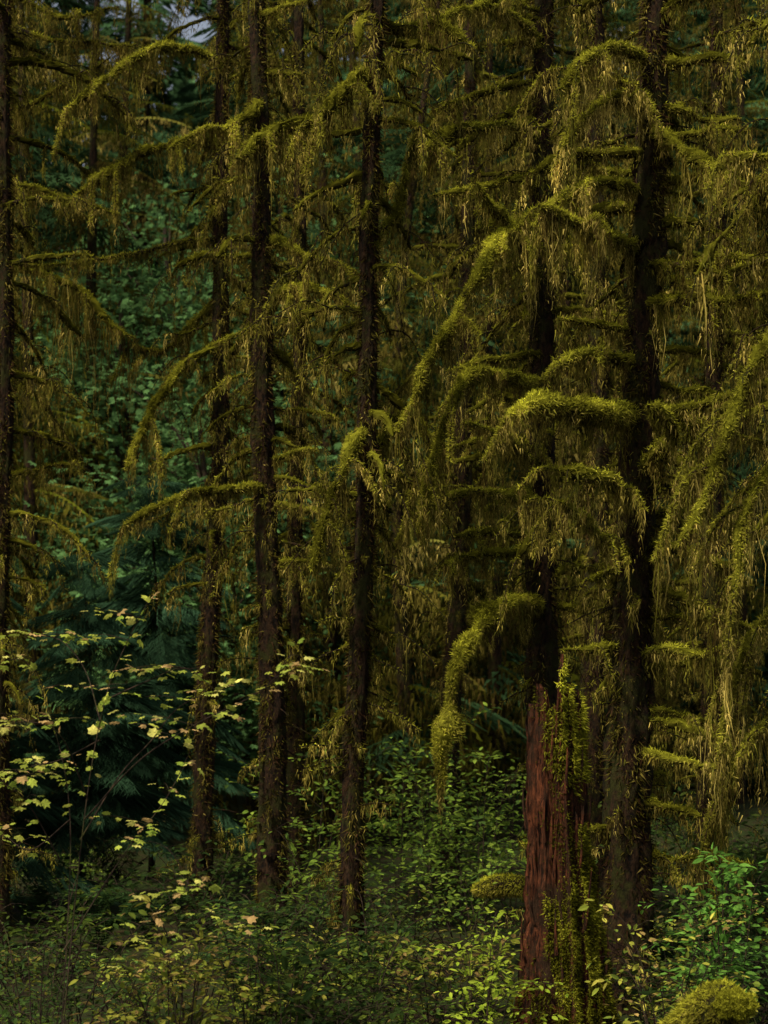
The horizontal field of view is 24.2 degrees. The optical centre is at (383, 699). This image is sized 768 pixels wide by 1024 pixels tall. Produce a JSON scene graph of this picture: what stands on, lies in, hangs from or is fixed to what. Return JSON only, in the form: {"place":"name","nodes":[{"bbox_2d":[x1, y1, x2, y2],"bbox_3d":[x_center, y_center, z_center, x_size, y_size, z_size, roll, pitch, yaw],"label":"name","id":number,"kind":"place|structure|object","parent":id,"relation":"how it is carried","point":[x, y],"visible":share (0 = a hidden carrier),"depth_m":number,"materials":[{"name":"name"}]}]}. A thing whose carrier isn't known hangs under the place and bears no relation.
{"place":"outdoors","nodes":[
{"label":"outdoors","id":0,"kind":"place"},
{"bbox_2d":[0,775,767,1023],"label":"ground","id":1,"kind":"structure","parent":0,"point":[745,811],"depth_m":21.86,"materials":[{"name":"green plant"}]},
{"bbox_2d":[0,941,57,999],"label":"understory shrub","id":2,"kind":"object","parent":1,"relation":"on","point":[37,957],"visible":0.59,"depth_m":15.81,"materials":[{"name":"green plant"}]},
{"bbox_2d":[11,884,79,921],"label":"sword fern","id":3,"kind":"object","parent":1,"relation":"on","point":[43,895],"visible":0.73,"depth_m":20.34,"materials":[{"name":"green plant"}]},
{"bbox_2d":[0,921,92,979],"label":"understory shrub","id":4,"kind":"object","parent":1,"relation":"on","point":[25,959],"visible":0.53,"depth_m":17.04,"materials":[{"name":"green plant"}]},
{"bbox_2d":[0,948,96,1023],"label":"understory shrub","id":5,"kind":"object","parent":1,"relation":"on","point":[47,985],"visible":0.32,"depth_m":13.55,"materials":[{"name":"green plant"}]},
{"bbox_2d":[0,924,112,1023],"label":"understory shrub","id":6,"kind":"object","parent":1,"relation":"on","point":[51,997],"visible":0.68,"depth_m":12.93,"materials":[{"name":"green plant"}]},
{"bbox_2d":[0,903,114,1023],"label":"understory shrub","id":7,"kind":"object","parent":1,"relation":"on","point":[46,981],"visible":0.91,"depth_m":12.01,"materials":[{"name":"green plant"}]},
{"bbox_2d":[13,896,107,972],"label":"understory shrub","id":8,"kind":"object","parent":1,"relation":"on","point":[49,939],"visible":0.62,"depth_m":17.60,"materials":[{"name":"green plant"}]},
{"bbox_2d":[0,859,123,967],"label":"understory shrub","id":9,"kind":"object","parent":1,"relation":"on","point":[61,921],"visible":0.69,"depth_m":17.89,"materials":[{"name":"green plant"}]},
{"bbox_2d":[9,582,120,908],"bbox_3d":[-4.665,0.643,20.414,3.148,4.502,2.863,0,0,44],"label":"hemlock sapling","id":10,"kind":"object","parent":1,"relation":"on","point":[35,866],"visible":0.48,"depth_m":20.42,"materials":[{"name":"green plant"}]},
{"bbox_2d":[0,0,138,951],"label":"spruce tree","id":11,"kind":"object","parent":1,"relation":"on","point":[9,327],"visible":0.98,"depth_m":18.98,"materials":[{"name":"green plant"}]},
{"bbox_2d":[9,0,160,595],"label":"spruce tree","id":12,"kind":"object","parent":1,"relation":"on","point":[50,279],"visible":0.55,"depth_m":20.61,"materials":[{"name":"green plant"}]},
{"bbox_2d":[23,917,151,1023],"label":"understory shrub","id":13,"kind":"object","parent":1,"relation":"on","point":[77,999],"visible":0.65,"depth_m":13.50,"materials":[{"name":"green plant"}]},
{"bbox_2d":[41,883,142,925],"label":"sword fern","id":14,"kind":"object","parent":1,"relation":"on","point":[105,903],"visible":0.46,"depth_m":19.73,"materials":[{"name":"green plant"}]},
{"bbox_2d":[8,166,186,785],"bbox_3d":[-7.734,-4.463,39.724,7.948,14.336,8.460,0,0,0],"label":"maple tree","id":15,"kind":"object","parent":1,"relation":"on","point":[100,300],"visible":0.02,"depth_m":39.26,"materials":[{"name":"green plant"}]},
{"bbox_2d":[33,907,165,948],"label":"sword fern","id":16,"kind":"object","parent":1,"relation":"on","point":[110,924],"visible":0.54,"depth_m":18.63,"materials":[{"name":"green plant"}]},
{"bbox_2d":[21,835,183,895],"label":"understory shrub","id":17,"kind":"object","parent":1,"relation":"on","point":[106,871],"visible":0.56,"depth_m":21.38,"materials":[{"name":"green plant"}]},
{"bbox_2d":[11,552,223,901],"bbox_3d":[-3.535,0.418,21.985,2.814,4.704,3.182,0,0,30],"label":"hemlock sapling","id":18,"kind":"object","parent":1,"relation":"on","point":[126,797],"visible":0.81,"depth_m":21.69,"materials":[{"name":"green plant"}]},
{"bbox_2d":[55,949,183,1023],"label":"understory shrub","id":19,"kind":"object","parent":1,"relation":"on","point":[129,989],"visible":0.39,"depth_m":13.91,"materials":[{"name":"green plant"}]},
{"bbox_2d":[76,887,197,936],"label":"sword fern","id":20,"kind":"object","parent":1,"relation":"on","point":[129,904],"visible":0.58,"depth_m":19.01,"materials":[{"name":"green plant"}]},
{"bbox_2d":[86,968,189,1023],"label":"understory shrub","id":21,"kind":"object","parent":1,"relation":"on","point":[147,1003],"visible":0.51,"depth_m":12.18,"materials":[{"name":"green plant"}]},
{"bbox_2d":[36,465,258,878],"bbox_3d":[-3.313,-0.256,25.886,3.511,6.303,3.556,0,0,0],"label":"hemlock sapling","id":22,"kind":"object","parent":1,"relation":"on","point":[155,650],"visible":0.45,"depth_m":25.75,"materials":[{"name":"green plant"}]},
{"bbox_2d":[78,937,223,1017],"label":"understory shrub","id":23,"kind":"object","parent":1,"relation":"on","point":[146,993],"visible":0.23,"depth_m":14.78,"materials":[{"name":"green plant"}]},
{"bbox_2d":[0,591,329,1023],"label":"vine maple","id":24,"kind":"object","parent":1,"relation":"on","point":[92,754],"visible":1,"depth_m":11.62,"materials":[{"name":"green plant"}]},
{"bbox_2d":[70,948,259,1023],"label":"understory shrub","id":25,"kind":"object","parent":1,"relation":"on","point":[158,1007],"visible":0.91,"depth_m":11.77,"materials":[{"name":"green plant"}]},
{"bbox_2d":[78,856,255,944],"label":"understory shrub","id":26,"kind":"object","parent":1,"relation":"on","point":[161,900],"visible":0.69,"depth_m":18.76,"materials":[{"name":"green plant"}]},
{"bbox_2d":[13,0,322,930],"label":"spruce tree","id":27,"kind":"object","parent":1,"relation":"on","point":[209,650],"visible":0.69,"depth_m":20.40,"materials":[{"name":"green plant"}]},
{"bbox_2d":[64,894,281,1023],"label":"understory shrub","id":28,"kind":"object","parent":1,"relation":"on","point":[163,942],"visible":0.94,"depth_m":11.75,"materials":[{"name":"green plant"}]},
{"bbox_2d":[9,212,341,836],"bbox_3d":[-4.888,-3.013,33.133,8.580,11.459,8.271,0,0,0],"label":"maple tree","id":29,"kind":"object","parent":1,"relation":"on","point":[123,316],"visible":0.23,"depth_m":32.56,"materials":[{"name":"green plant"}]},
{"bbox_2d":[122,915,263,1023],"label":"understory shrub","id":30,"kind":"object","parent":1,"relation":"on","point":[212,955],"visible":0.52,"depth_m":14.40,"materials":[{"name":"green plant"}]},
{"bbox_2d":[14,157,382,820],"bbox_3d":[-4.370,-4.472,37.728,8.725,14.554,8.505,0,0,0],"label":"maple tree","id":31,"kind":"object","parent":1,"relation":"on","point":[190,219],"visible":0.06,"depth_m":37.95,"materials":[{"name":"green plant"}]},
{"bbox_2d":[114,834,300,931],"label":"understory shrub","id":32,"kind":"object","parent":1,"relation":"on","point":[176,867],"visible":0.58,"depth_m":20.09,"materials":[{"name":"green plant"}]},
{"bbox_2d":[8,344,416,819],"bbox_3d":[-3.369,-1.486,29.789,7.896,8.605,8.727,0,0,0],"label":"maple tree","id":33,"kind":"object","parent":1,"relation":"on","point":[200,468],"visible":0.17,"depth_m":29.89,"materials":[{"name":"green plant"}]},
{"bbox_2d":[105,0,358,942],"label":"spruce tree","id":34,"kind":"object","parent":1,"relation":"on","point":[262,438],"visible":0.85,"depth_m":18.71,"materials":[{"name":"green plant"}]},
{"bbox_2d":[176,882,306,949],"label":"understory shrub","id":35,"kind":"object","parent":1,"relation":"on","point":[270,907],"visible":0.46,"depth_m":17.70,"materials":[{"name":"green plant"}]},
{"bbox_2d":[175,937,311,990],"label":"sword fern","id":36,"kind":"object","parent":1,"relation":"on","point":[224,969],"visible":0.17,"depth_m":15.66,"materials":[{"name":"green plant"}]},
{"bbox_2d":[192,899,301,941],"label":"sword fern","id":37,"kind":"object","parent":1,"relation":"on","point":[242,902],"visible":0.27,"depth_m":18.06,"materials":[{"name":"green plant"}]},
{"bbox_2d":[187,911,316,1023],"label":"understory shrub","id":38,"kind":"object","parent":1,"relation":"on","point":[255,942],"visible":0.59,"depth_m":12.51,"materials":[{"name":"green plant"}]},
{"bbox_2d":[170,894,338,949],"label":"understory shrub","id":39,"kind":"object","parent":1,"relation":"on","point":[189,918],"visible":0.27,"depth_m":18.23,"materials":[{"name":"green plant"}]},
{"bbox_2d":[199,886,326,973],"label":"understory shrub","id":40,"kind":"object","parent":1,"relation":"on","point":[280,915],"visible":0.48,"depth_m":16.78,"materials":[{"name":"green plant"}]},
{"bbox_2d":[193,950,341,1023],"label":"understory shrub","id":41,"kind":"object","parent":1,"relation":"on","point":[244,996],"visible":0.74,"depth_m":12.27,"materials":[{"name":"green plant"}]},
{"bbox_2d":[191,902,361,1023],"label":"understory shrub","id":42,"kind":"object","parent":1,"relation":"on","point":[254,935],"visible":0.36,"depth_m":13.30,"materials":[{"name":"green plant"}]},
{"bbox_2d":[222,852,338,936],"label":"understory shrub","id":43,"kind":"object","parent":1,"relation":"on","point":[289,876],"visible":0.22,"depth_m":20.14,"materials":[{"name":"green plant"}]},
{"bbox_2d":[195,928,384,982],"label":"sword fern","id":44,"kind":"object","parent":1,"relation":"on","point":[275,943],"visible":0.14,"depth_m":15.15,"materials":[{"name":"green plant"}]},
{"bbox_2d":[213,923,368,1023],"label":"understory shrub","id":45,"kind":"object","parent":1,"relation":"on","point":[318,932],"visible":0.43,"depth_m":13.07,"materials":[{"name":"green plant"}]},
{"bbox_2d":[220,923,370,1023],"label":"broadleaf shrub","id":46,"kind":"object","parent":1,"relation":"on","point":[291,962],"visible":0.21,"depth_m":13.39,"materials":[{"name":"green plant"}]},
{"bbox_2d":[195,0,397,902],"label":"spruce tree","id":47,"kind":"object","parent":1,"relation":"on","point":[293,627],"visible":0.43,"depth_m":22.94,"materials":[{"name":"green plant"}]},
{"bbox_2d":[225,872,387,951],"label":"understory shrub","id":48,"kind":"object","parent":1,"relation":"on","point":[317,912],"visible":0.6,"depth_m":17.03,"materials":[{"name":"green plant"}]},
{"bbox_2d":[216,730,409,929],"bbox_3d":[-0.791,1.519,20.538,2.232,2.335,1.486,0,0,0],"label":"salmonberry shrub","id":49,"kind":"object","parent":1,"relation":"on","point":[291,868],"visible":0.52,"depth_m":20.54,"materials":[{"name":"green plant"}]},
{"bbox_2d":[259,943,368,1023],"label":"understory shrub","id":50,"kind":"object","parent":1,"relation":"on","point":[322,980],"visible":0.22,"depth_m":12.91,"materials":[{"name":"green plant"}]},
{"bbox_2d":[214,938,418,1023],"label":"understory shrub","id":51,"kind":"object","parent":1,"relation":"on","point":[304,959],"visible":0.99,"depth_m":11.75,"materials":[{"name":"green plant"}]},
{"bbox_2d":[256,975,407,1023],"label":"understory shrub","id":52,"kind":"object","parent":1,"relation":"on","point":[370,982],"visible":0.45,"depth_m":12.71,"materials":[{"name":"green plant"}]},
{"bbox_2d":[250,970,422,1023],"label":"understory shrub","id":53,"kind":"object","parent":1,"relation":"on","point":[397,1003],"visible":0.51,"depth_m":12.44,"materials":[{"name":"green plant"}]},
{"bbox_2d":[159,109,520,819],"bbox_3d":[-0.923,-4.207,36.114,7.933,13.980,8.284,0,0,27],"label":"maple tree","id":54,"kind":"object","parent":1,"relation":"on","point":[341,661],"visible":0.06,"depth_m":35.59,"materials":[{"name":"green plant"}]},
{"bbox_2d":[244,814,444,944],"bbox_3d":[-0.491,1.939,18.538,1.710,1.512,2.230,0,0,-39],"label":"salmonberry shrub","id":55,"kind":"object","parent":1,"relation":"on","point":[332,848],"visible":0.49,"depth_m":18.59,"materials":[{"name":"green plant"}]},
{"bbox_2d":[273,903,428,1023],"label":"understory shrub","id":56,"kind":"object","parent":1,"relation":"on","point":[369,964],"visible":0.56,"depth_m":13.13,"materials":[{"name":"green plant"}]},
{"bbox_2d":[306,704,415,881],"bbox_3d":[-0.287,1.357,21.712,1.387,2.648,2.372,0,0,0],"label":"salmonberry shrub","id":57,"kind":"object","parent":1,"relation":"on","point":[339,795],"visible":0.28,"depth_m":21.89,"materials":[{"name":"green plant"}]},
{"bbox_2d":[24,0,707,597],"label":"hillside foliage","id":58,"kind":"object","parent":1,"relation":"on","point":[182,84],"visible":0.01,"depth_m":83.44,"materials":[{"name":"green plant"}]},
{"bbox_2d":[228,0,504,989],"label":"spruce tree","id":59,"kind":"object","parent":1,"relation":"on","point":[366,442],"visible":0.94,"depth_m":15.54,"materials":[{"name":"green plant"}]},
{"bbox_2d":[281,914,454,1023],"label":"understory shrub","id":60,"kind":"object","parent":1,"relation":"on","point":[352,973],"visible":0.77,"depth_m":12.90,"materials":[{"name":"green plant"}]},
{"bbox_2d":[302,976,441,1023],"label":"understory shrub","id":61,"kind":"object","parent":1,"relation":"on","point":[347,1011],"visible":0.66,"depth_m":12.47,"materials":[{"name":"green plant"}]},
{"bbox_2d":[313,870,435,996],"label":"understory shrub","id":62,"kind":"object","parent":1,"relation":"on","point":[373,914],"visible":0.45,"depth_m":15.26,"materials":[{"name":"green plant"}]},
{"bbox_2d":[330,932,430,1009],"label":"understory shrub","id":63,"kind":"object","parent":1,"relation":"on","point":[391,974],"visible":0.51,"depth_m":14.76,"materials":[{"name":"green plant"}]},
{"bbox_2d":[318,931,447,995],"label":"understory shrub","id":64,"kind":"object","parent":1,"relation":"on","point":[384,943],"visible":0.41,"depth_m":14.96,"materials":[{"name":"green plant"}]},
{"bbox_2d":[8,0,767,858],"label":"distant trees","id":65,"kind":"object","parent":1,"relation":"on","point":[498,684],"visible":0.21,"depth_m":33.83,"materials":[{"name":"green plant"}]},
{"bbox_2d":[308,868,468,974],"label":"understory shrub","id":66,"kind":"object","parent":1,"relation":"on","point":[424,925],"visible":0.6,"depth_m":16.36,"materials":[{"name":"green plant"}]},
{"bbox_2d":[10,0,767,802],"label":"hemlock forest","id":67,"kind":"object","parent":1,"relation":"on","point":[498,68],"visible":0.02,"depth_m":56.46,"materials":[{"name":"green plant"}]},
{"bbox_2d":[319,979,471,1023],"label":"understory shrub","id":68,"kind":"object","parent":1,"relation":"on","point":[402,1017],"visible":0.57,"depth_m":13.06,"materials":[{"name":"green plant"}]},
{"bbox_2d":[333,863,461,957],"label":"understory shrub","id":69,"kind":"object","parent":1,"relation":"on","point":[383,911],"visible":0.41,"depth_m":17.36,"materials":[{"name":"green plant"}]},
{"bbox_2d":[328,763,496,924],"bbox_3d":[0.323,1.736,21.396,1.851,2.016,1.715,0,0,21],"label":"salmonberry shrub","id":70,"kind":"object","parent":1,"relation":"on","point":[388,824],"visible":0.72,"depth_m":21.40,"materials":[{"name":"green plant"}]},
{"bbox_2d":[368,942,483,1023],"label":"understory shrub","id":71,"kind":"object","parent":1,"relation":"on","point":[405,972],"visible":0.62,"depth_m":13.80,"materials":[{"name":"green plant"}]},
{"bbox_2d":[367,702,502,905],"bbox_3d":[0.542,1.374,23.475,2.065,2.695,1.795,0,0,34],"label":"salmonberry shrub","id":72,"kind":"object","parent":1,"relation":"on","point":[450,798],"visible":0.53,"depth_m":23.36,"materials":[{"name":"green plant"}]},
{"bbox_2d":[381,734,510,925],"bbox_3d":[0.736,1.598,22.023,1.643,2.430,2.421,0,0,0],"label":"salmonberry shrub","id":73,"kind":"object","parent":1,"relation":"on","point":[419,834],"visible":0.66,"depth_m":22.07,"materials":[{"name":"green plant"}]},
{"bbox_2d":[371,793,520,889],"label":"understory shrub","id":74,"kind":"object","parent":1,"relation":"on","point":[469,852],"visible":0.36,"depth_m":24.38,"materials":[{"name":"green plant"}]},
{"bbox_2d":[376,933,519,1015],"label":"understory shrub","id":75,"kind":"object","parent":1,"relation":"on","point":[411,950],"visible":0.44,"depth_m":14.07,"materials":[{"name":"green plant"}]},
{"bbox_2d":[332,0,567,895],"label":"spruce tree","id":76,"kind":"object","parent":1,"relation":"on","point":[457,623],"visible":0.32,"depth_m":23.99,"materials":[{"name":"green plant"}]},
{"bbox_2d":[379,845,526,953],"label":"salmonberry shrub","id":77,"kind":"object","parent":1,"relation":"on","point":[477,916],"visible":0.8,"depth_m":18.14,"materials":[{"name":"green plant"}]},
{"bbox_2d":[391,787,523,888],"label":"understory shrub","id":78,"kind":"object","parent":1,"relation":"on","point":[475,813],"visible":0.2,"depth_m":24.56,"materials":[{"name":"green plant"}]},
{"bbox_2d":[410,907,506,977],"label":"understory shrub","id":79,"kind":"object","parent":1,"relation":"on","point":[470,928],"visible":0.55,"depth_m":16.40,"materials":[{"name":"green plant"}]},
{"bbox_2d":[398,866,522,924],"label":"understory shrub","id":80,"kind":"object","parent":1,"relation":"on","point":[445,894],"visible":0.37,"depth_m":21.87,"materials":[{"name":"green plant"}]},
{"bbox_2d":[404,964,518,1023],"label":"understory shrub","id":81,"kind":"object","parent":1,"relation":"on","point":[426,998],"visible":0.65,"depth_m":13.49,"materials":[{"name":"green plant"}]},
{"bbox_2d":[403,750,526,932],"bbox_3d":[1.052,1.669,20.817,2.028,2.167,1.911,0,0,25],"label":"salmonberry shrub","id":82,"kind":"object","parent":1,"relation":"on","point":[491,842],"visible":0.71,"depth_m":20.72,"materials":[{"name":"green plant"}]},
{"bbox_2d":[416,747,527,926],"bbox_3d":[1.332,1.675,21.803,1.953,2.193,1.876,0,0,0],"label":"salmonberry shrub","id":83,"kind":"object","parent":1,"relation":"on","point":[494,799],"visible":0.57,"depth_m":21.61,"materials":[{"name":"green plant"}]},
{"bbox_2d":[408,907,574,1023],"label":"broadleaf shrub","id":84,"kind":"object","parent":1,"relation":"on","point":[488,984],"visible":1,"depth_m":12.83,"materials":[{"name":"green plant"}]},
{"bbox_2d":[391,0,670,938],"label":"spruce tree","id":85,"kind":"object","parent":1,"relation":"on","point":[535,608],"visible":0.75,"depth_m":17.17,"materials":[{"name":"green plant"}]},
{"bbox_2d":[470,870,603,913],"bbox_3d":[1.644,2.028,17.578,1.773,0.705,0.413,0,0,21],"label":"mossy log","id":86,"kind":"object","parent":1,"relation":"on","point":[511,884],"visible":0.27,"depth_m":17.67,"materials":[{"name":"green plant"}]},
{"bbox_2d":[507,654,622,1023],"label":"broken tree stump","id":87,"kind":"object","parent":1,"relation":"on","point":[562,940],"visible":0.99,"depth_m":13.03,"materials":[{"name":"red wood"}]},
{"bbox_2d":[453,0,705,910],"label":"spruce tree","id":88,"kind":"object","parent":1,"relation":"on","point":[596,736],"visible":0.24,"depth_m":21.92,"materials":[{"name":"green plant"}]},
{"bbox_2d":[479,0,767,1016],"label":"spruce tree","id":89,"kind":"object","parent":1,"relation":"on","point":[639,416],"visible":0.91,"depth_m":14.83,"materials":[{"name":"green plant"}]},
{"bbox_2d":[594,787,728,910],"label":"understory shrub","id":90,"kind":"object","parent":1,"relation":"on","point":[665,827],"visible":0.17,"depth_m":21.12,"materials":[{"name":"green plant"}]},
{"bbox_2d":[567,0,767,917],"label":"spruce tree","id":91,"kind":"object","parent":1,"relation":"on","point":[716,21],"visible":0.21,"depth_m":20.96,"materials":[{"name":"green plant"}]},
{"bbox_2d":[605,937,731,1020],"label":"understory shrub","id":92,"kind":"object","parent":1,"relation":"on","point":[640,972],"visible":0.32,"depth_m":13.58,"materials":[{"name":"green plant"}]},
{"bbox_2d":[599,950,742,1023],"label":"understory shrub","id":93,"kind":"object","parent":1,"relation":"on","point":[691,976],"visible":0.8,"depth_m":11.84,"materials":[{"name":"green plant"}]},
{"bbox_2d":[578,899,764,1023],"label":"understory shrub","id":94,"kind":"object","parent":1,"relation":"on","point":[756,983],"visible":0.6,"depth_m":12.39,"materials":[{"name":"green plant"}]},
{"bbox_2d":[609,935,746,1023],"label":"understory shrub","id":95,"kind":"object","parent":1,"relation":"on","point":[632,980],"visible":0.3,"depth_m":13.52,"materials":[{"name":"green plant"}]},
{"bbox_2d":[613,888,767,1000],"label":"understory shrub","id":96,"kind":"object","parent":1,"relation":"on","point":[668,927],"visible":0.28,"depth_m":13.97,"materials":[{"name":"green plant"}]},
{"bbox_2d":[638,843,767,1001],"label":"broadleaf shrub","id":97,"kind":"object","parent":1,"relation":"on","point":[724,938],"visible":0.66,"depth_m":12.74,"materials":[{"name":"green plant"}]},
{"bbox_2d":[653,923,760,983],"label":"sword fern","id":98,"kind":"object","parent":1,"relation":"on","point":[666,951],"visible":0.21,"depth_m":15.90,"materials":[{"name":"green plant"}]},
{"bbox_2d":[656,976,759,1023],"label":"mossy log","id":99,"kind":"object","parent":1,"relation":"on","point":[724,1001],"visible":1,"depth_m":10.96,"materials":[{"name":"green plant"}]},
{"bbox_2d":[649,0,767,942],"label":"spruce tree","id":100,"kind":"object","parent":1,"relation":"on","point":[731,413],"visible":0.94,"depth_m":13.20,"materials":[{"name":"green plant"}]},
{"bbox_2d":[653,862,767,939],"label":"understory shrub","id":101,"kind":"object","parent":1,"relation":"on","point":[667,898],"visible":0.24,"depth_m":19.06,"materials":[{"name":"green plant"}]},
{"bbox_2d":[654,813,767,973],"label":"understory shrub","id":102,"kind":"object","parent":1,"relation":"on","point":[761,853],"visible":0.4,"depth_m":17.07,"materials":[{"name":"green plant"}]},
{"bbox_2d":[655,930,767,989],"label":"sword fern","id":103,"kind":"object","parent":1,"relation":"on","point":[732,933],"visible":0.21,"depth_m":15.54,"materials":[{"name":"green plant"}]},
{"bbox_2d":[37,0,765,166],"label":"sky","id":104,"kind":"structure","parent":0,"point":[191,18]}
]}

